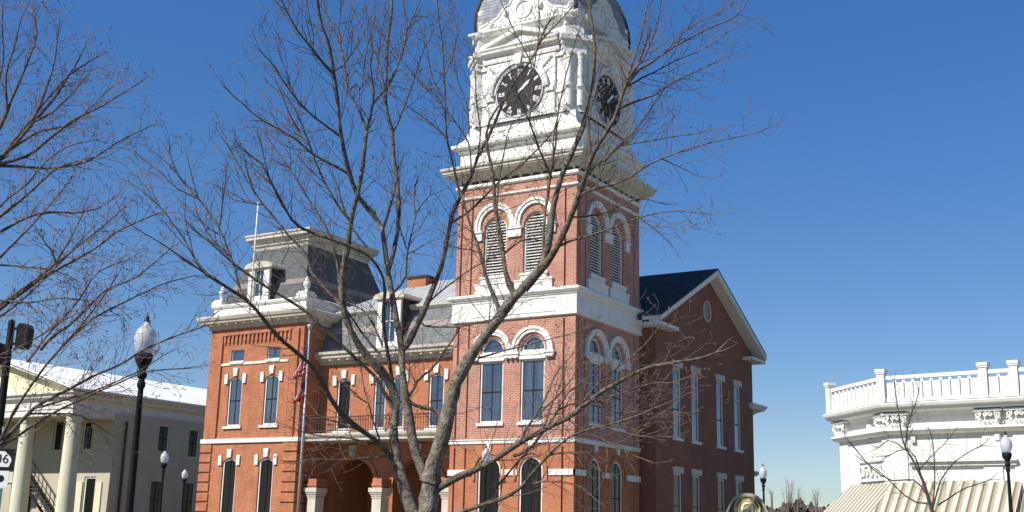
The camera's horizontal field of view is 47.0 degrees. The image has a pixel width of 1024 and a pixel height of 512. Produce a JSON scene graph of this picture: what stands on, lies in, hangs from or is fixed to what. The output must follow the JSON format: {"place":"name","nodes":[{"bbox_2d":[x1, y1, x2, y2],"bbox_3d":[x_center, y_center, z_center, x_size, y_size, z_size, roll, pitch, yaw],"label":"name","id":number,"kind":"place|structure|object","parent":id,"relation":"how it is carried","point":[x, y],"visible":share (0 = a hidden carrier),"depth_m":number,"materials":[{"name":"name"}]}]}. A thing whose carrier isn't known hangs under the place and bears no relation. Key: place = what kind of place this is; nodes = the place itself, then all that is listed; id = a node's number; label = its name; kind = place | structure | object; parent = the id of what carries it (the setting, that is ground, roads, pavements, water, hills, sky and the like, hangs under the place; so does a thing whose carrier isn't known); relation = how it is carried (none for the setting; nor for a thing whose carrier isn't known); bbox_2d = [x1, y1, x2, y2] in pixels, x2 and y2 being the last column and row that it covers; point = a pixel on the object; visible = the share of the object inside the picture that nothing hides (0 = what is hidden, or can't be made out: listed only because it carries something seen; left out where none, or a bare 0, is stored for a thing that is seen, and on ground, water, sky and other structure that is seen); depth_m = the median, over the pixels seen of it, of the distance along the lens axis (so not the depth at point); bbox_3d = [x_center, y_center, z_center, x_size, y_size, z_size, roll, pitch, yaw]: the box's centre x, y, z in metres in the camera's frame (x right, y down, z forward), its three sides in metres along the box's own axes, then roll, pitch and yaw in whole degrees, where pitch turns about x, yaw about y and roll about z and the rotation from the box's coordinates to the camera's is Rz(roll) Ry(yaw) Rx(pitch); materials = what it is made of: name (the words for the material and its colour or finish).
{"place":"outdoors","nodes":[
{"label":"outdoors","id":0,"kind":"place"},
{"bbox_2d":[0,359,206,511],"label":"portico building","id":1,"kind":"structure","parent":0,"point":[47,473],"depth_m":80.01,"materials":[{"name":"beige paint"}]},
{"bbox_2d":[27,484,33,511],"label":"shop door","id":2,"kind":"structure","parent":1,"relation":"in","point":[30,499],"depth_m":81.83,"materials":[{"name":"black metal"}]},
{"bbox_2d":[53,420,63,450],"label":"window","id":3,"kind":"structure","parent":1,"relation":"in","point":[59,428],"depth_m":81.68,"materials":[{"name":"black glass"}]},
{"bbox_2d":[82,421,92,449],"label":"window","id":4,"kind":"structure","parent":1,"relation":"in","point":[87,436],"depth_m":80.11,"materials":[{"name":"black glass"}]},
{"bbox_2d":[74,477,102,511],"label":"door","id":5,"kind":"structure","parent":1,"relation":"in","point":[93,489],"depth_m":78.78,"materials":[{"name":"white wood"}]},
{"bbox_2d":[148,480,160,511],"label":"window","id":6,"kind":"structure","parent":1,"relation":"in","point":[155,488],"depth_m":80.94,"materials":[{"name":"black glass"}]},
{"bbox_2d":[157,425,169,452],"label":"window","id":7,"kind":"structure","parent":1,"relation":"in","point":[163,439],"depth_m":82.12,"materials":[{"name":"black glass"}]},
{"bbox_2d":[183,482,194,511],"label":"window","id":8,"kind":"structure","parent":1,"relation":"in","point":[189,488],"depth_m":83.53,"materials":[{"name":"black glass"}]},
{"bbox_2d":[187,429,198,457],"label":"window","id":9,"kind":"structure","parent":1,"relation":"in","point":[194,433],"depth_m":84.39,"materials":[{"name":"black glass"}]},
{"bbox_2d":[0,0,1023,509],"label":"sky","id":10,"kind":"structure","parent":0,"point":[881,223],"materials":[{"name":"blue"}]},
{"bbox_2d":[822,360,1023,494],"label":"white building","id":11,"kind":"structure","parent":0,"point":[976,405],"depth_m":43.01,"materials":[{"name":"white paint"}]},
{"bbox_2d":[823,483,891,511],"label":"awning","id":12,"kind":"object","parent":11,"relation":"attached to","point":[856,498],"visible":0.9,"depth_m":44.90,"materials":[{"name":"fabric"}]},
{"bbox_2d":[873,480,1022,511],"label":"awning","id":13,"kind":"object","parent":11,"relation":"attached to","point":[990,497],"visible":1,"depth_m":41.58,"materials":[{"name":"fabric"}]},
{"bbox_2d":[1020,495,1023,511],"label":"awning","id":14,"kind":"object","parent":11,"relation":"attached to","point":[1022,508],"depth_m":39.96,"materials":[{"name":"fabric"}]},
{"label":"ground","id":15,"kind":"structure","parent":0,"visible":0},
{"bbox_2d":[0,319,33,435],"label":"signal post","id":16,"kind":"object","parent":15,"relation":"on","point":[29,335],"visible":0.68,"depth_m":35.02,"materials":[{"name":"black metal"}]},
{"bbox_2d":[0,0,222,465],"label":"budding tree","id":17,"kind":"object","parent":15,"relation":"on","point":[15,142],"visible":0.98,"depth_m":13.20,"materials":[{"name":"brown plant"}]},
{"bbox_2d":[125,314,156,511],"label":"street lamp","id":18,"kind":"object","parent":15,"relation":"on","point":[132,475],"visible":0.83,"depth_m":15.68,"materials":[{"name":"black metal"}]},
{"bbox_2d":[158,448,168,511],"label":"street lamp","id":19,"kind":"object","parent":15,"relation":"on","point":[164,457],"visible":1,"depth_m":43.16,"materials":[{"name":"black metal"}]},
{"bbox_2d":[297,324,311,511],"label":"flagpole","id":20,"kind":"object","parent":15,"relation":"on","point":[301,457],"visible":0.95,"depth_m":43.97,"materials":[{"name":"grey metal"}]},
{"bbox_2d":[292,378,304,403],"bbox_3d":[-8.025,5.084,44.322,0.419,0.994,0.216,1,-13,0],"label":"flag","id":21,"kind":"object","parent":20,"relation":"attached to","point":[301,398],"visible":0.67,"depth_m":44.28,"materials":[{"name":"red fabric"}]},
{"bbox_2d":[291,344,306,379],"bbox_3d":[-8.046,4.028,44.572,0.511,1.424,0.216,1,-13,0],"label":"flag","id":22,"kind":"object","parent":20,"relation":"attached to","point":[301,368],"visible":0.88,"depth_m":44.52,"materials":[{"name":"red fabric"}]},
{"bbox_2d":[94,0,785,511],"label":"bare tree","id":23,"kind":"object","parent":15,"relation":"on","point":[432,484],"visible":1,"depth_m":12.11,"materials":[{"name":"brown plant"}]},
{"bbox_2d":[195,0,766,511],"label":"courthouse","id":24,"kind":"structure","parent":15,"relation":"on","point":[707,468],"depth_m":61.95,"materials":[{"name":"red brick"}]},
{"bbox_2d":[218,449,240,511],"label":"window","id":25,"kind":"structure","parent":24,"relation":"in","point":[229,465],"depth_m":65.68,"materials":[{"name":"black glass"}]},
{"bbox_2d":[222,368,246,428],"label":"window","id":26,"kind":"structure","parent":24,"relation":"in","point":[235,389],"depth_m":66.73,"materials":[{"name":"blue glass"}]},
{"bbox_2d":[229,350,244,363],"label":"window","id":27,"kind":"structure","parent":24,"relation":"in","point":[237,355],"depth_m":67.29,"materials":[{"name":"blue glass"}]},
{"bbox_2d":[249,202,258,311],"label":"roof flagpole","id":28,"kind":"object","parent":24,"relation":"on","point":[253,257],"visible":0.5,"depth_m":67.52,"materials":[{"name":"white metal"}]},
{"bbox_2d":[254,448,277,511],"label":"window","id":29,"kind":"structure","parent":24,"relation":"in","point":[266,465],"depth_m":64.28,"materials":[{"name":"black glass"}]},
{"bbox_2d":[258,365,283,427],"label":"window","id":30,"kind":"structure","parent":24,"relation":"in","point":[272,381],"depth_m":65.33,"materials":[{"name":"blue glass"}]},
{"bbox_2d":[265,347,280,361],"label":"window","id":31,"kind":"structure","parent":24,"relation":"in","point":[275,358],"depth_m":65.86,"materials":[{"name":"blue glass"}]},
{"bbox_2d":[332,370,355,432],"bbox_3d":[-9.206,7.944,64.412,1.540,3.420,0.260,-7,-16,31],"label":"window","id":32,"kind":"structure","parent":24,"relation":"in","point":[342,391],"depth_m":64.57,"materials":[{"name":"black glass"}]},
{"bbox_2d":[369,372,389,431],"bbox_3d":[-7.092,7.694,63.140,1.360,3.420,0.260,-7,-16,31],"label":"window","id":33,"kind":"structure","parent":24,"relation":"in","point":[377,399],"depth_m":63.19,"materials":[{"name":"blue glass"}]},
{"bbox_2d":[388,366,408,430],"bbox_3d":[-6.035,7.569,62.504,1.360,3.420,0.260,-7,-16,31],"label":"window","id":34,"kind":"structure","parent":24,"relation":"in","point":[397,379],"depth_m":62.44,"materials":[{"name":"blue glass"}]},
{"bbox_2d":[424,364,448,429],"bbox_3d":[-3.938,7.321,61.241,1.540,3.420,0.260,-7,-16,31],"label":"window","id":35,"kind":"structure","parent":24,"relation":"in","point":[438,401],"depth_m":61.37,"materials":[{"name":"blue glass"}]},
{"bbox_2d":[472,451,504,511],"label":"window","id":36,"kind":"structure","parent":24,"relation":"in","point":[494,475],"depth_m":56.80,"materials":[{"name":"black glass"}]},
{"bbox_2d":[476,361,503,425],"bbox_3d":[-1.015,6.742,57.733,1.550,3.170,0.250,-7,-16,31],"label":"window","id":37,"kind":"structure","parent":24,"relation":"in","point":[491,384],"depth_m":57.83,"materials":[{"name":"blue glass"}]},
{"bbox_2d":[484,217,506,275],"bbox_3d":[-0.756,-0.448,59.576,1.360,3.120,0.180,-7,-16,31],"label":"louvered window","id":38,"kind":"structure","parent":24,"relation":"in","point":[490,271],"depth_m":59.66,"materials":[{"name":"grey wood"}]},
{"bbox_2d":[513,450,547,511],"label":"window","id":39,"kind":"structure","parent":24,"relation":"in","point":[531,502],"depth_m":55.59,"materials":[{"name":"black glass"}]},
{"bbox_2d":[517,358,544,424],"bbox_3d":[0.980,6.506,56.532,1.550,3.170,0.250,-7,-16,31],"label":"window","id":40,"kind":"structure","parent":24,"relation":"in","point":[529,367],"depth_m":56.66,"materials":[{"name":"blue glass"}]},
{"bbox_2d":[524,211,546,272],"bbox_3d":[1.238,-0.683,58.375,1.360,3.120,0.180,-7,-16,31],"label":"louvered window","id":41,"kind":"structure","parent":24,"relation":"in","point":[528,255],"depth_m":58.50,"materials":[{"name":"grey wood"}]},
{"bbox_2d":[586,452,604,511],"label":"window","id":42,"kind":"structure","parent":24,"relation":"in","point":[594,491],"depth_m":56.25,"materials":[{"name":"black glass"}]},
{"bbox_2d":[590,216,600,276],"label":"louvered window","id":43,"kind":"structure","parent":24,"relation":"in","point":[594,243],"depth_m":59.10,"materials":[{"name":"grey wood"}]},
{"bbox_2d":[588,360,604,428],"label":"window","id":44,"kind":"structure","parent":24,"relation":"in","point":[597,418],"depth_m":57.22,"materials":[{"name":"blue glass"}]},
{"bbox_2d":[612,227,621,284],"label":"louvered window","id":45,"kind":"structure","parent":24,"relation":"in","point":[615,246],"depth_m":61.07,"materials":[{"name":"grey wood"}]},
{"bbox_2d":[609,456,626,511],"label":"window","id":46,"kind":"structure","parent":24,"relation":"in","point":[616,484],"depth_m":58.22,"materials":[{"name":"black glass"}]},
{"bbox_2d":[610,367,625,431],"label":"window","id":47,"kind":"structure","parent":24,"relation":"in","point":[617,371],"depth_m":59.13,"materials":[{"name":"glass"}]},
{"bbox_2d":[672,359,683,441],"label":"window","id":48,"kind":"structure","parent":24,"relation":"in","point":[676,373],"depth_m":63.36,"materials":[{"name":"grey glass"}]},
{"bbox_2d":[672,466,683,511],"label":"window","id":49,"kind":"structure","parent":24,"relation":"in","point":[677,470],"depth_m":62.29,"materials":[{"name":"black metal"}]},
{"bbox_2d":[690,365,701,444],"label":"window","id":50,"kind":"structure","parent":24,"relation":"in","point":[695,436],"depth_m":65.39,"materials":[{"name":"grey glass"}]},
{"bbox_2d":[691,469,701,511],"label":"window","id":51,"kind":"structure","parent":24,"relation":"in","point":[695,479],"depth_m":64.35,"materials":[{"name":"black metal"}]},
{"bbox_2d":[715,373,726,449],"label":"window","id":52,"kind":"structure","parent":24,"relation":"in","point":[718,377],"depth_m":68.43,"materials":[{"name":"grey glass"}]},
{"bbox_2d":[717,473,726,511],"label":"window","id":53,"kind":"structure","parent":24,"relation":"in","point":[721,476],"depth_m":67.38,"materials":[{"name":"grey glass"}]},
{"bbox_2d":[733,379,743,452],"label":"window","id":54,"kind":"structure","parent":24,"relation":"in","point":[736,383],"depth_m":70.74,"materials":[{"name":"white glass"}]},
{"bbox_2d":[735,475,743,494],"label":"window","id":55,"kind":"structure","parent":24,"relation":"in","point":[737,478],"depth_m":69.76,"materials":[{"name":"grey glass"}]},
{"bbox_2d":[759,464,766,502],"bbox_3d":[9.328,9.913,43.525,0.360,4.450,0.360,-7,-16,31],"label":"street lamp","id":56,"kind":"object","parent":15,"relation":"on","point":[763,473],"visible":0.98,"depth_m":43.82,"materials":[{"name":"white glass"}]},
{"bbox_2d":[767,487,776,511],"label":"tree","id":57,"kind":"object","parent":15,"relation":"on","point":[771,510],"visible":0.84,"depth_m":128.99,"materials":[{"name":"brown plant"}]},
{"bbox_2d":[780,476,794,511],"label":"tree","id":58,"kind":"object","parent":15,"relation":"on","point":[788,497],"visible":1,"depth_m":114.03,"materials":[{"name":"brown plant"}]},
{"bbox_2d":[766,497,828,511],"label":"wood","id":59,"kind":"object","parent":15,"relation":"on","point":[807,508],"visible":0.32,"depth_m":146.08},
{"bbox_2d":[792,484,806,511],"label":"tree","id":60,"kind":"object","parent":15,"relation":"on","point":[798,504],"visible":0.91,"depth_m":123.75,"materials":[{"name":"brown plant"}]},
{"bbox_2d":[805,489,820,511],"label":"tree","id":61,"kind":"object","parent":15,"relation":"on","point":[816,506],"visible":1,"depth_m":118.28,"materials":[{"name":"brown plant"}]},
{"bbox_2d":[1000,431,1012,511],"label":"street lamp","id":62,"kind":"object","parent":15,"relation":"on","point":[1006,445],"visible":1,"depth_m":29.04,"materials":[{"name":"black metal"}]},
{"bbox_3d":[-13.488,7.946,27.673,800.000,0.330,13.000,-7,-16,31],"label":"pavement","id":63,"kind":"structure","parent":0,"visible":0},
{"bbox_2d":[726,493,768,511],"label":"historical marker","id":64,"kind":"object","parent":63,"relation":"on","point":[745,502],"visible":1,"depth_m":12.91,"materials":[{"name":"gold metal"}]},
{"bbox_2d":[844,369,1002,511],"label":"sapling","id":65,"kind":"object","parent":63,"relation":"on","point":[927,493],"visible":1,"depth_m":22.43,"materials":[{"name":"brown plant"}]},
{"label":"road","id":66,"kind":"structure","parent":0,"visible":0},
{"bbox_2d":[0,426,14,507],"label":"route sign","id":67,"kind":"object","parent":66,"relation":"on","point":[7,457],"visible":0.94,"depth_m":30.74,"materials":[{"name":"grey metal"}]},
{"label":"path","id":68,"kind":"structure","parent":0,"visible":0},
{"bbox_2d":[180,467,187,511],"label":"street lamp","id":69,"kind":"object","parent":68,"relation":"on","point":[184,475],"visible":1,"depth_m":56.81,"materials":[{"name":"black metal"}]},
{"bbox_2d":[482,444,490,511],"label":"street lamp","id":70,"kind":"object","parent":68,"relation":"on","point":[488,456],"visible":0.73,"depth_m":37.76,"materials":[{"name":"black metal"}]}
]}

